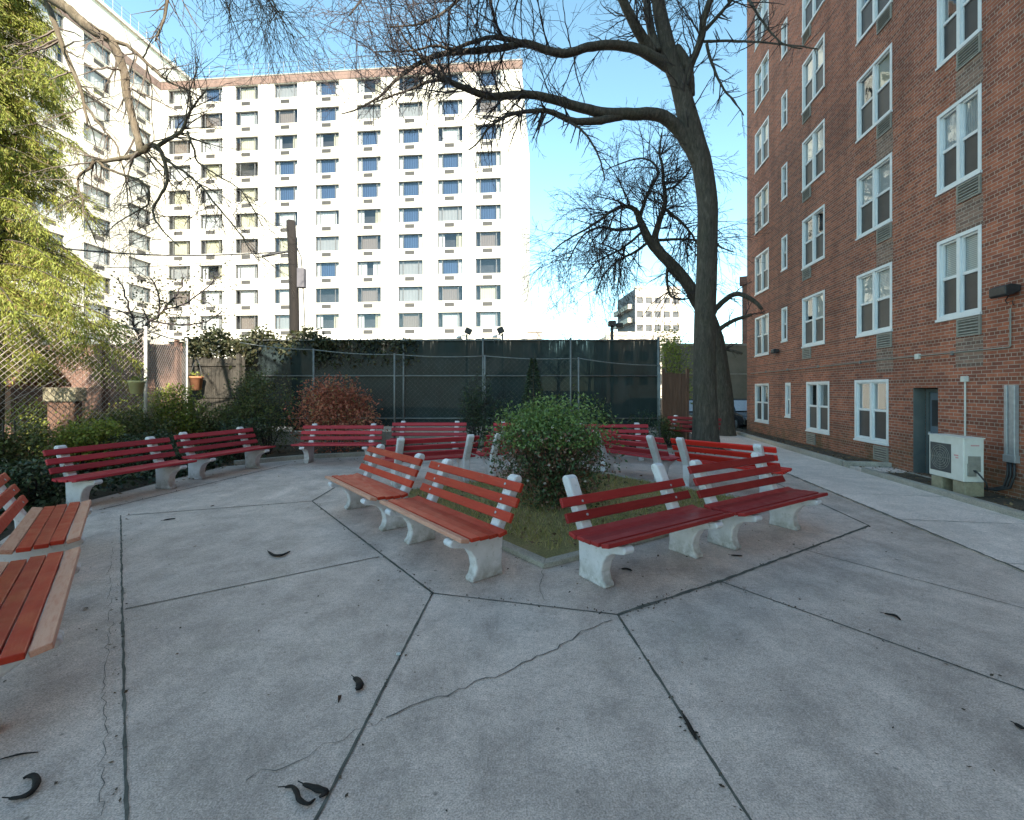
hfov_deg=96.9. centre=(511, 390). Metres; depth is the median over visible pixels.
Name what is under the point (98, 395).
board fence
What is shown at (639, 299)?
window
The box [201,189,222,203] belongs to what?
window
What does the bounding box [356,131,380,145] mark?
window
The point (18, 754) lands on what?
seed pod
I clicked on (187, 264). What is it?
overhead wire
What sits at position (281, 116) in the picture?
window
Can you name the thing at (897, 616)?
seed pod
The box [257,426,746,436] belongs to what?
ground
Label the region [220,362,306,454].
shrub
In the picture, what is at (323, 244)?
window
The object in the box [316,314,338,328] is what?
window
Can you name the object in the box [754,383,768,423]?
window
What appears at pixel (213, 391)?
board fence
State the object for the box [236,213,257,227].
window
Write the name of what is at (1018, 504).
soil bed
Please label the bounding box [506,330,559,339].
bare tree
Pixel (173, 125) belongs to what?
window
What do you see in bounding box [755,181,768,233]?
window
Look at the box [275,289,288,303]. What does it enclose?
window
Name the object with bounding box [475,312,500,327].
window
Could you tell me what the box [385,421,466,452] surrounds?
park bench
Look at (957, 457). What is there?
air conditioner
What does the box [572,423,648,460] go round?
park bench
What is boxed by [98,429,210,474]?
shrub
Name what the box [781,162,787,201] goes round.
window
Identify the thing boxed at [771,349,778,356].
floodlight
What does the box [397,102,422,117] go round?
window
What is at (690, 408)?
parked car
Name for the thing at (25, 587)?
park bench
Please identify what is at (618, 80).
sky
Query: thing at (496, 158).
window
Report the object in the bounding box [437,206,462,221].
window
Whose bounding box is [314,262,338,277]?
window
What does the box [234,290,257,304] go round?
window
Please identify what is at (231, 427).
shrub
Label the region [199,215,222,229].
window
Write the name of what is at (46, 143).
window
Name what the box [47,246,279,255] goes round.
overhead wire
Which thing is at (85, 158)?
window
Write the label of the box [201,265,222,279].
window
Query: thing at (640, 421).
shrub
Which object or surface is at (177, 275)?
window
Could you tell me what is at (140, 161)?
window
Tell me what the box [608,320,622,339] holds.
street lamp
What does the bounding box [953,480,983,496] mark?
concrete block
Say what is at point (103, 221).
window
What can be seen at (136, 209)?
window
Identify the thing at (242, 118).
window
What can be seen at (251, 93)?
window
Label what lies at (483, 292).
window
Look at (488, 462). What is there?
park bench
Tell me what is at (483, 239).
window
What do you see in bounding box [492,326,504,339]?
area light
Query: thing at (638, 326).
window
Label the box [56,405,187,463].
shrub
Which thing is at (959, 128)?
window
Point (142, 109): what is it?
window
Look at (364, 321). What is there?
window
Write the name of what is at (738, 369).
yard wall
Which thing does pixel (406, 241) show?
window
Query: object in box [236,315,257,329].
window
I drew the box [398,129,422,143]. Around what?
window
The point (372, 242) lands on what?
window
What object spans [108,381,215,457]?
shrub
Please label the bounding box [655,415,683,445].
shrub
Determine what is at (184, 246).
window
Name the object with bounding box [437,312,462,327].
window
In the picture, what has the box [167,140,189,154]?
window
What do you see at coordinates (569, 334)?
bare tree
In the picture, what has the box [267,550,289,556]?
seed pod
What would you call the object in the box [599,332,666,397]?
building
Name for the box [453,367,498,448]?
shrub
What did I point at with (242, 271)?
window
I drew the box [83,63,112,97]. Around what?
window
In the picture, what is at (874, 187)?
window
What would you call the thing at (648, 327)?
window
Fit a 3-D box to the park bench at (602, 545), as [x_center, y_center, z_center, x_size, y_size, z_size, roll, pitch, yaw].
[1.314,1.292,4.522,1.812,0.915,0.825,0,0,-33]
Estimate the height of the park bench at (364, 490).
0.915 m
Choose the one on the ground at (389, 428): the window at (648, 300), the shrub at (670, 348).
the shrub at (670, 348)
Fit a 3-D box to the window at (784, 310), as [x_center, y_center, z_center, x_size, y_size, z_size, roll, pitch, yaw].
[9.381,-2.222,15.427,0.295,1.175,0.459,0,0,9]
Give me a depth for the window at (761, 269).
17.38 m
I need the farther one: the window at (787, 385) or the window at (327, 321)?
the window at (327, 321)
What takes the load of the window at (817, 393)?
in the brick building at (885, 162)
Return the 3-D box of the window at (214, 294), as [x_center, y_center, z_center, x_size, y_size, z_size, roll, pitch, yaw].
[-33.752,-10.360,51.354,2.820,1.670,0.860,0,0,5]
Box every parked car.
[654,399,692,429]
[734,399,746,428]
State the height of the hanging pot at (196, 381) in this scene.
1.014 m
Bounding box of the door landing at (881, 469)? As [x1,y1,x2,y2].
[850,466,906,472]
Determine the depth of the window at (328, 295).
50.60 m
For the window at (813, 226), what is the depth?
13.55 m
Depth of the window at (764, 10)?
17.43 m
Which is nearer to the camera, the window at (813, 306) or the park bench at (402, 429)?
the park bench at (402, 429)
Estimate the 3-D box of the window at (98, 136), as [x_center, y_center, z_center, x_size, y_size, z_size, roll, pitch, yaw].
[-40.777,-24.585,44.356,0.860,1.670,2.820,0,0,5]
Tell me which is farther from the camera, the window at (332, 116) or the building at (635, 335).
the building at (635, 335)
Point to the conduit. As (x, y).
(916, 356)
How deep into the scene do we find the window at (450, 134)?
49.06 m
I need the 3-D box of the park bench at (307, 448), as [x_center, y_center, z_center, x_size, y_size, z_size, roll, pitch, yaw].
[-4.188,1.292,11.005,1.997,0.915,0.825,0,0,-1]
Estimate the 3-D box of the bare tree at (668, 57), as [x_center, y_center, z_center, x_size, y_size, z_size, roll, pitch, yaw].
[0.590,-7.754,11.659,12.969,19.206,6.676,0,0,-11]
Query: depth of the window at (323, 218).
50.23 m
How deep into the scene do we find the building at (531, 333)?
60.00 m
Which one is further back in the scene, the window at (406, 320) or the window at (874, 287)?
the window at (406, 320)
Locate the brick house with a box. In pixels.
[739,276,746,342]
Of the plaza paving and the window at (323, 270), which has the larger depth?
the window at (323, 270)
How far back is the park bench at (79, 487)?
7.23 m
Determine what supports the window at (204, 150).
in the apartment building at (412, 236)
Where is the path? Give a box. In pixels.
[690,432,1023,572]
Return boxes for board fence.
[7,340,182,439]
[182,354,244,447]
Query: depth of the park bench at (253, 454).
9.40 m
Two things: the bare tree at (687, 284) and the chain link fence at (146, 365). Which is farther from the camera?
the bare tree at (687, 284)
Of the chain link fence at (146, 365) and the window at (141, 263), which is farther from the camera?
the window at (141, 263)
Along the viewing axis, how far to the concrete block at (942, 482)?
7.75 m
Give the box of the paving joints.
[99,441,1023,819]
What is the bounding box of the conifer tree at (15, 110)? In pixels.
[0,0,147,466]
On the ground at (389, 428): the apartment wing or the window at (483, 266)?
the apartment wing
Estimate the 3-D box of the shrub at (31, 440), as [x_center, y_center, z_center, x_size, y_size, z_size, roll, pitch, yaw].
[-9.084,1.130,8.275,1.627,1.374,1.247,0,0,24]
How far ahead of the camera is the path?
6.72 m
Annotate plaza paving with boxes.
[0,453,1023,819]
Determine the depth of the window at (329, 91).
50.22 m
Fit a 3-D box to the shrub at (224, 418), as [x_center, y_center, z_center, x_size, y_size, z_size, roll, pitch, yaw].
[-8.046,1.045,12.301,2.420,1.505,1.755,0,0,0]
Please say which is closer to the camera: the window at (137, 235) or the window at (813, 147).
the window at (813, 147)
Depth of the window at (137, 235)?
49.25 m
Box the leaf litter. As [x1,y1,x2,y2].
[85,430,1023,701]
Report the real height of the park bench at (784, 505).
0.915 m
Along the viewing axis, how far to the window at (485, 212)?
48.70 m
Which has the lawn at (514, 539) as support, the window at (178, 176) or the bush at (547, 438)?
the bush at (547, 438)
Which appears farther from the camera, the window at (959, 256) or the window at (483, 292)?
the window at (483, 292)
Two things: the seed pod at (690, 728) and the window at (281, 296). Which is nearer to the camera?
the seed pod at (690, 728)
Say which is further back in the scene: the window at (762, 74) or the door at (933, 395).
the window at (762, 74)
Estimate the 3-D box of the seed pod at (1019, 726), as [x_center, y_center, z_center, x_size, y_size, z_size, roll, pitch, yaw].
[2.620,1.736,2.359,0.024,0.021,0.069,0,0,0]
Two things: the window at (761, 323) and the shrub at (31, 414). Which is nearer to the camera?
the shrub at (31, 414)
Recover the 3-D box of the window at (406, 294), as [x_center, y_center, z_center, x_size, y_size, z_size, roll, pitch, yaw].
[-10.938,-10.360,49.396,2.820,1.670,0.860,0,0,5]
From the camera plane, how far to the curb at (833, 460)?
12.70 m
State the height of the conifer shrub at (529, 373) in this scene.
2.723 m
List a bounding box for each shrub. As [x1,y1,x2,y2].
[0,415,61,474]
[0,456,82,505]
[5,356,70,454]
[5,395,97,456]
[29,416,128,473]
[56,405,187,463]
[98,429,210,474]
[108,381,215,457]
[164,402,264,451]
[199,412,272,463]
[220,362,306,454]
[280,372,388,452]
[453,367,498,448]
[480,393,523,446]
[519,358,545,418]
[573,395,626,447]
[609,409,663,447]
[651,319,692,404]
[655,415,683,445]
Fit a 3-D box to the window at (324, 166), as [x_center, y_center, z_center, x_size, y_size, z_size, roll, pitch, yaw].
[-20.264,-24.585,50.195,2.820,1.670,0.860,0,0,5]
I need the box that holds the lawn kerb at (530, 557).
[399,468,737,568]
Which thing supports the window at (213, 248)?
in the apartment building at (412, 236)
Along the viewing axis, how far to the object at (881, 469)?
9.92 m
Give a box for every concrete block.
[931,475,952,490]
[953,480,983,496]
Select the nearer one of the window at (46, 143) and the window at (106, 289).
the window at (46, 143)
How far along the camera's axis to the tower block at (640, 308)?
95.36 m
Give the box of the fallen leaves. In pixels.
[3,465,1001,810]
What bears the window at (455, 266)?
in the apartment building at (412, 236)
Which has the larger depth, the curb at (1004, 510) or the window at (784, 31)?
the window at (784, 31)
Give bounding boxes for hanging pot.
[125,362,147,393]
[188,357,208,389]
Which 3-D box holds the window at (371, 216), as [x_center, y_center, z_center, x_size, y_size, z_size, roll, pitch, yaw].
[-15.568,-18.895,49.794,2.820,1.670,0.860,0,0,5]
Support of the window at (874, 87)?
in the brick building at (885, 162)
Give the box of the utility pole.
[286,220,305,430]
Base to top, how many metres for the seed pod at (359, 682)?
0.035 m
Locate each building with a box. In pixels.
[160,52,529,358]
[527,328,542,338]
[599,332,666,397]
[747,0,1023,499]
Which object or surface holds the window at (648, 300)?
in the tower block at (640, 308)
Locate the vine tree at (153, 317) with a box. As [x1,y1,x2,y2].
[82,260,240,409]
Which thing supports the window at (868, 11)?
in the brick building at (885, 162)
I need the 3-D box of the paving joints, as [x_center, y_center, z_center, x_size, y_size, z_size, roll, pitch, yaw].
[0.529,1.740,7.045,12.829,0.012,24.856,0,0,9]
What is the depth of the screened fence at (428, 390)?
15.05 m
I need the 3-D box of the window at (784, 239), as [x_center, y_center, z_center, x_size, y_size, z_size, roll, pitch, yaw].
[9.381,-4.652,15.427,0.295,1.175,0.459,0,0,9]
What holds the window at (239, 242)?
in the apartment building at (412, 236)
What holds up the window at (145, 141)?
in the apartment wing
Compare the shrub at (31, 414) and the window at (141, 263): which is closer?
the shrub at (31, 414)
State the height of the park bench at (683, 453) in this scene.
0.915 m
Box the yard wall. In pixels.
[662,343,746,398]
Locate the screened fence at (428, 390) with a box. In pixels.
[243,337,661,444]
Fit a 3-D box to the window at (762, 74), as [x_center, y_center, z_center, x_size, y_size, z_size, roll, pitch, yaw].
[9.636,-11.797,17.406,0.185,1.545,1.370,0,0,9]
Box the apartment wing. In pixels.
[0,0,190,344]
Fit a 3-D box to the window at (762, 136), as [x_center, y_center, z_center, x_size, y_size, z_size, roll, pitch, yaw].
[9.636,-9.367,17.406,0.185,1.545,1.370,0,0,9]
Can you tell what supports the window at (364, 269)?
in the apartment building at (412, 236)
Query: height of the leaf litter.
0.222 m
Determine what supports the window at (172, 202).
in the apartment building at (412, 236)
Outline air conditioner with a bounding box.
[928,433,987,490]
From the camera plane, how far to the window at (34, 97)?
40.02 m
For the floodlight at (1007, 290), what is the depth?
7.16 m
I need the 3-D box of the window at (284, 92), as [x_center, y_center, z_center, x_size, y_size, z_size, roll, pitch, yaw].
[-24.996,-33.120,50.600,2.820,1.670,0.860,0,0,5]
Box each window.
[30,34,65,66]
[31,0,65,35]
[31,131,62,158]
[31,167,65,191]
[31,195,65,222]
[32,97,65,128]
[48,231,65,253]
[83,33,109,66]
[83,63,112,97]
[83,123,111,153]
[83,214,112,238]
[84,93,112,125]
[84,154,112,182]
[84,184,109,208]
[84,243,111,266]
[84,277,112,295]
[84,304,109,321]
[86,333,109,343]
[128,122,151,149]
[128,204,151,226]
[128,257,149,277]
[128,284,151,303]
[129,69,149,96]
[129,150,151,175]
[129,178,151,200]
[129,230,151,252]
[129,312,149,328]
[131,96,151,123]
[167,90,189,104]
[167,115,189,129]
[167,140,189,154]
[167,191,190,205]
[167,216,190,230]
[167,266,189,280]
[168,291,190,305]
[169,166,189,179]
[169,241,189,254]
[169,316,190,330]
[199,113,222,128]
[199,139,222,153]
[199,164,222,178]
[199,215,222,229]
[199,240,222,254]
[199,291,222,305]
[199,316,222,330]
[200,88,222,102]
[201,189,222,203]
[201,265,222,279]
[234,86,257,100]
[234,137,257,151]
[234,162,257,177]
[234,239,257,253]
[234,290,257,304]
[235,111,257,126]
[236,188,257,202]
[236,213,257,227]
[236,264,257,278]
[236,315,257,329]
[273,84,297,98]
[273,109,297,124]
[273,135,297,149]
[273,161,297,175]
[273,186,297,201]
[273,264,288,278]
[273,315,288,329]
[274,212,297,226]
[275,238,297,251]
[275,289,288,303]
[314,133,338,147]
[314,159,338,173]
[314,185,338,199]
[314,211,338,225]
[314,236,338,251]
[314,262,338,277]
[315,81,338,96]
[315,288,338,303]
[316,107,338,121]
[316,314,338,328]
[356,105,380,119]
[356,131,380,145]
[356,183,380,198]
[356,209,380,224]
[356,235,380,250]
[356,261,380,276]
[356,287,380,302]
[356,314,380,328]
[357,79,380,93]
[357,157,380,171]
[397,76,420,91]
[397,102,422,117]
[397,155,422,170]
[397,181,422,196]
[397,208,422,222]
[397,260,422,275]
[397,287,422,301]
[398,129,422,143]
[398,234,422,249]
[399,313,422,327]
[437,74,462,89]
[437,100,462,115]
[437,127,462,142]
[437,153,462,168]
[437,180,462,195]
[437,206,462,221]
[437,233,462,248]
[437,259,462,274]
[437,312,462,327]
[438,286,462,300]
[475,71,500,86]
[475,99,500,113]
[475,125,500,140]
[475,178,500,193]
[475,205,500,220]
[475,258,500,273]
[475,285,500,300]
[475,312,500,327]
[476,151,500,166]
[476,232,500,246]
[637,297,642,302]
[637,311,642,316]
[637,325,642,330]
[646,298,651,303]
[646,325,651,330]
[754,0,768,52]
[754,49,768,113]
[754,115,768,173]
[754,247,768,295]
[754,313,768,356]
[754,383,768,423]
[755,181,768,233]
[781,18,787,60]
[781,90,787,131]
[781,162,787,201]
[781,234,787,271]
[781,307,787,342]
[784,383,790,417]
[801,0,824,37]
[801,32,824,114]
[801,118,824,192]
[801,204,824,270]
[801,290,824,347]
[805,381,829,434]
[853,379,888,445]
[855,0,892,46]
[855,42,892,143]
[855,152,892,240]
[855,262,892,337]
[935,0,981,71]
[935,83,981,196]
[935,224,981,322]
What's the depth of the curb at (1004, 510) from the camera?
7.27 m
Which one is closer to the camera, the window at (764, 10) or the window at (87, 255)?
the window at (764, 10)
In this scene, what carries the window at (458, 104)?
in the apartment building at (412, 236)
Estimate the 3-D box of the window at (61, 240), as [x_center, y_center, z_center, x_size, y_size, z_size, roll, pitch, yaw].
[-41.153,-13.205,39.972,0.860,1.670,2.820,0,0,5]
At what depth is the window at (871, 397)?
10.81 m
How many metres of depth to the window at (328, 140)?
50.33 m
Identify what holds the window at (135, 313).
in the apartment wing
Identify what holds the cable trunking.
attached to the brick building at (885, 162)
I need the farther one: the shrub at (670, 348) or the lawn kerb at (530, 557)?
the shrub at (670, 348)
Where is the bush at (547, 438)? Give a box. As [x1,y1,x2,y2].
[472,384,631,511]
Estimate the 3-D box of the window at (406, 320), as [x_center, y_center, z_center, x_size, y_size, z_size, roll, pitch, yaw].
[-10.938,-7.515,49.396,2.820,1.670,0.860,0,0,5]
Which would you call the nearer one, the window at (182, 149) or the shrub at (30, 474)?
the shrub at (30, 474)
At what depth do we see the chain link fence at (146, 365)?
10.11 m
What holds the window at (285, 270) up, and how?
in the apartment building at (412, 236)
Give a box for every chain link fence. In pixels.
[0,310,187,461]
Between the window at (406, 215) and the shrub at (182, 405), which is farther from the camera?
the window at (406, 215)
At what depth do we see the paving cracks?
2.59 m
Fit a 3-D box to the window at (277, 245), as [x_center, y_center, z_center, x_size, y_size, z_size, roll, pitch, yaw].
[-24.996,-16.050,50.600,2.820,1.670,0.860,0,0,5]
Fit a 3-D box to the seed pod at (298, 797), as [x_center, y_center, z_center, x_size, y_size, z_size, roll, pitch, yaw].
[-0.931,1.735,1.954,0.199,0.017,0.049,0,0,28]
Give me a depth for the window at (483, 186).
48.69 m
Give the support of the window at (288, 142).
in the apartment building at (412, 236)
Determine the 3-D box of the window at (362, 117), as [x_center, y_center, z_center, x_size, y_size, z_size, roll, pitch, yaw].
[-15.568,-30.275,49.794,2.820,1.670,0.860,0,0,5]
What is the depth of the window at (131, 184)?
49.01 m
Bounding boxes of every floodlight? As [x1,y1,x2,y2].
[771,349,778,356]
[989,283,1020,304]
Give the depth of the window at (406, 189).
49.42 m
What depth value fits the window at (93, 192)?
44.79 m
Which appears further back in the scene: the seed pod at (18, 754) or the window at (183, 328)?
the window at (183, 328)
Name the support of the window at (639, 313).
in the tower block at (640, 308)
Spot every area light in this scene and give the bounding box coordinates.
[456,327,471,430]
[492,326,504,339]
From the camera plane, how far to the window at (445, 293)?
49.06 m
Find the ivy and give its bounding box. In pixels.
[0,455,226,530]
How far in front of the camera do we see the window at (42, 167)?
40.56 m
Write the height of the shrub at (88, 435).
1.305 m
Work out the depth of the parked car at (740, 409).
20.46 m
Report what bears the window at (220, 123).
in the apartment building at (412, 236)
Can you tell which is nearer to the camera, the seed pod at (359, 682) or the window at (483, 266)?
the seed pod at (359, 682)
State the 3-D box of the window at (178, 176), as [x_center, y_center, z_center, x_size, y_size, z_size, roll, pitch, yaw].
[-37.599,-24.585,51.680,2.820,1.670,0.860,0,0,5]
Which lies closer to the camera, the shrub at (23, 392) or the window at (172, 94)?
the shrub at (23, 392)
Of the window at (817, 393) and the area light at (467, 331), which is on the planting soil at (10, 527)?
the area light at (467, 331)
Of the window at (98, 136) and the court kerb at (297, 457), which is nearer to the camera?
the court kerb at (297, 457)
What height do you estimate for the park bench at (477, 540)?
0.915 m
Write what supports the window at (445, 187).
in the apartment building at (412, 236)
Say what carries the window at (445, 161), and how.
in the apartment building at (412, 236)
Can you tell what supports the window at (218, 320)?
in the apartment building at (412, 236)
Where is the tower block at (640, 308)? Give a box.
[613,286,680,342]
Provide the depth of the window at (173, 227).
51.73 m
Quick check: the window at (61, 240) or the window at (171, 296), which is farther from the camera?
the window at (171, 296)
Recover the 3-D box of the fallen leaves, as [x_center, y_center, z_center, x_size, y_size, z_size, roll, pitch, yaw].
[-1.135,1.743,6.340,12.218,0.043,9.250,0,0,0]
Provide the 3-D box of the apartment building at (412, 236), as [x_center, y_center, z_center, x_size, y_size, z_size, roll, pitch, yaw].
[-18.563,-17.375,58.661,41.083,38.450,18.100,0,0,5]
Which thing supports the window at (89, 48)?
in the apartment wing
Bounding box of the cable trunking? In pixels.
[984,385,1019,490]
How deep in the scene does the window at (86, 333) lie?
44.55 m
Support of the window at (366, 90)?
in the apartment building at (412, 236)
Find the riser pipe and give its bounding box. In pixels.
[960,376,968,435]
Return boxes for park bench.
[0,473,91,562]
[0,547,80,725]
[42,436,196,506]
[174,427,275,479]
[291,423,383,463]
[325,444,424,530]
[379,459,523,582]
[380,434,479,487]
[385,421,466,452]
[473,433,540,476]
[493,422,510,457]
[559,463,733,588]
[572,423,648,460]
[592,431,680,480]
[666,415,721,443]
[670,437,791,492]
[687,452,827,549]
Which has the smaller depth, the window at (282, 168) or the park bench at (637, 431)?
the park bench at (637, 431)
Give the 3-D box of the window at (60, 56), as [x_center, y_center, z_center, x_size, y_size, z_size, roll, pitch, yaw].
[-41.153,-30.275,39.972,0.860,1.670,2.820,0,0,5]
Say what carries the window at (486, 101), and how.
in the apartment building at (412, 236)
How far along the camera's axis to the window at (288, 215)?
50.67 m
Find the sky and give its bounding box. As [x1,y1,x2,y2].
[102,0,746,342]
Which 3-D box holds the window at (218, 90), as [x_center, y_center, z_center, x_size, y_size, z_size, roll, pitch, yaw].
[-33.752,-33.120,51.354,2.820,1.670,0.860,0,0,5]
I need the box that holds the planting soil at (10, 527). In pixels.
[0,437,723,540]
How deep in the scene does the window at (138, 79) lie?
49.25 m
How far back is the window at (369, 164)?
49.82 m
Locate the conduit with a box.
[750,308,1010,373]
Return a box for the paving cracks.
[98,548,610,814]
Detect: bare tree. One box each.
[1,0,356,295]
[283,0,835,449]
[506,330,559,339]
[507,96,770,435]
[537,329,585,339]
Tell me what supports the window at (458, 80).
in the apartment building at (412, 236)
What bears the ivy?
on the planting soil at (10, 527)
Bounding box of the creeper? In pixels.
[180,322,419,369]
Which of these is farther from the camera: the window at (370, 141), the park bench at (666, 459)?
the window at (370, 141)
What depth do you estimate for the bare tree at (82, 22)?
7.54 m
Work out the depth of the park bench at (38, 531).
4.23 m
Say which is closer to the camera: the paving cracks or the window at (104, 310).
the paving cracks
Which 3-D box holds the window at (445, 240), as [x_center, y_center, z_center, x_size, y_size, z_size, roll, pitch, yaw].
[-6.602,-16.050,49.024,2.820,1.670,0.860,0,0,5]
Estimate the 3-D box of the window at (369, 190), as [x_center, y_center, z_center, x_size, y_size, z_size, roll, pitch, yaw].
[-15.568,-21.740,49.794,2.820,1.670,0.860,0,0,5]
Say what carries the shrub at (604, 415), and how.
on the planting soil at (10, 527)
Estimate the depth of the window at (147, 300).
49.12 m
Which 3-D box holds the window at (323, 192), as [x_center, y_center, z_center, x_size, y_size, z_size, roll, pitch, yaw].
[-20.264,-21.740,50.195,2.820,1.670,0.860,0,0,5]
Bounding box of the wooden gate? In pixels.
[662,369,688,440]
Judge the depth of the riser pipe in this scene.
8.09 m
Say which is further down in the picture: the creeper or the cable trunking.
the cable trunking
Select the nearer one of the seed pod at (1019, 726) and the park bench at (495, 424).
the seed pod at (1019, 726)
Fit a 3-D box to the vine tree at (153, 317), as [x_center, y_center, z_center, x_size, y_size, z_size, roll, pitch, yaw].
[-10.810,-1.412,13.974,4.719,5.161,1.729,0,0,0]
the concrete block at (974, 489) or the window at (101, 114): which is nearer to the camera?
the concrete block at (974, 489)
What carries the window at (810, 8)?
in the brick building at (885, 162)
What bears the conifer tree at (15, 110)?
on the planting soil at (10, 527)
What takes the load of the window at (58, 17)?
in the apartment wing
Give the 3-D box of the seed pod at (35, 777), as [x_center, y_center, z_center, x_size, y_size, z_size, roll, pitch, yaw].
[-2.126,1.733,1.993,0.111,0.022,0.140,0,0,-13]
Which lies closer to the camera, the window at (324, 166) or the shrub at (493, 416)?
the shrub at (493, 416)
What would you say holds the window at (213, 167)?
in the apartment building at (412, 236)
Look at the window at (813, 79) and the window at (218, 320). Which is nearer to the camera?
the window at (813, 79)
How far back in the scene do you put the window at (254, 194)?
51.03 m
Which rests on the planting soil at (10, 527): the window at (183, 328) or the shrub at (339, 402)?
the shrub at (339, 402)
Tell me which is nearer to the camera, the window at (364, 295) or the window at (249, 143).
the window at (364, 295)
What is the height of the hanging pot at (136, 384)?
0.726 m
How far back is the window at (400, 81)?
49.78 m
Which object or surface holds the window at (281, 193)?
in the apartment building at (412, 236)
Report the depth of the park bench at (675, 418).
14.84 m
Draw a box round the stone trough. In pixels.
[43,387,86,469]
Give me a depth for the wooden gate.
16.00 m
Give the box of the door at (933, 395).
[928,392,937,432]
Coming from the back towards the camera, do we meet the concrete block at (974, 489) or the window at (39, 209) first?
the window at (39, 209)
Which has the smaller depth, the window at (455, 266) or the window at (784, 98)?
the window at (784, 98)
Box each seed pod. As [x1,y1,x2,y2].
[0,752,37,759]
[2,772,41,799]
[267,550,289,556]
[278,784,315,805]
[298,780,328,797]
[351,675,363,690]
[681,710,696,739]
[881,612,900,619]
[1011,721,1023,728]
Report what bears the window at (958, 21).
in the brick building at (885, 162)
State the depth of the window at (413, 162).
49.41 m
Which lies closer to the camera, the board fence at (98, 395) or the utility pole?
the board fence at (98, 395)
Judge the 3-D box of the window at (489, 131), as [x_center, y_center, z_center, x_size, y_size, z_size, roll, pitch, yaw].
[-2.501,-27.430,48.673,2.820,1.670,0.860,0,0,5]
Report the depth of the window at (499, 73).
48.69 m
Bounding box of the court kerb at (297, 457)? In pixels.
[234,448,697,464]
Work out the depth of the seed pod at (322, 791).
1.97 m
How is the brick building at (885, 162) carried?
on the ground at (389, 428)
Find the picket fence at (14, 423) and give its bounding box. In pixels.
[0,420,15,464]
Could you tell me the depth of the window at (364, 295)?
49.84 m
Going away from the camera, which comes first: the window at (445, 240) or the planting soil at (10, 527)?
the planting soil at (10, 527)
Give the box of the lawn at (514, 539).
[408,471,734,557]
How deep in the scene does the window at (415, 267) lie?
49.42 m
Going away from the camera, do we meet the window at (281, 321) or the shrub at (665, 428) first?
the shrub at (665, 428)
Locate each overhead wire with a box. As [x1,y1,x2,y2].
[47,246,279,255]
[105,254,286,267]
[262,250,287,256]
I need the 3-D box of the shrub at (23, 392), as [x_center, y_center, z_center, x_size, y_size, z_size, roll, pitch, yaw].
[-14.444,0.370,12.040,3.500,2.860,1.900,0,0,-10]
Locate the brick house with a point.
(742, 280)

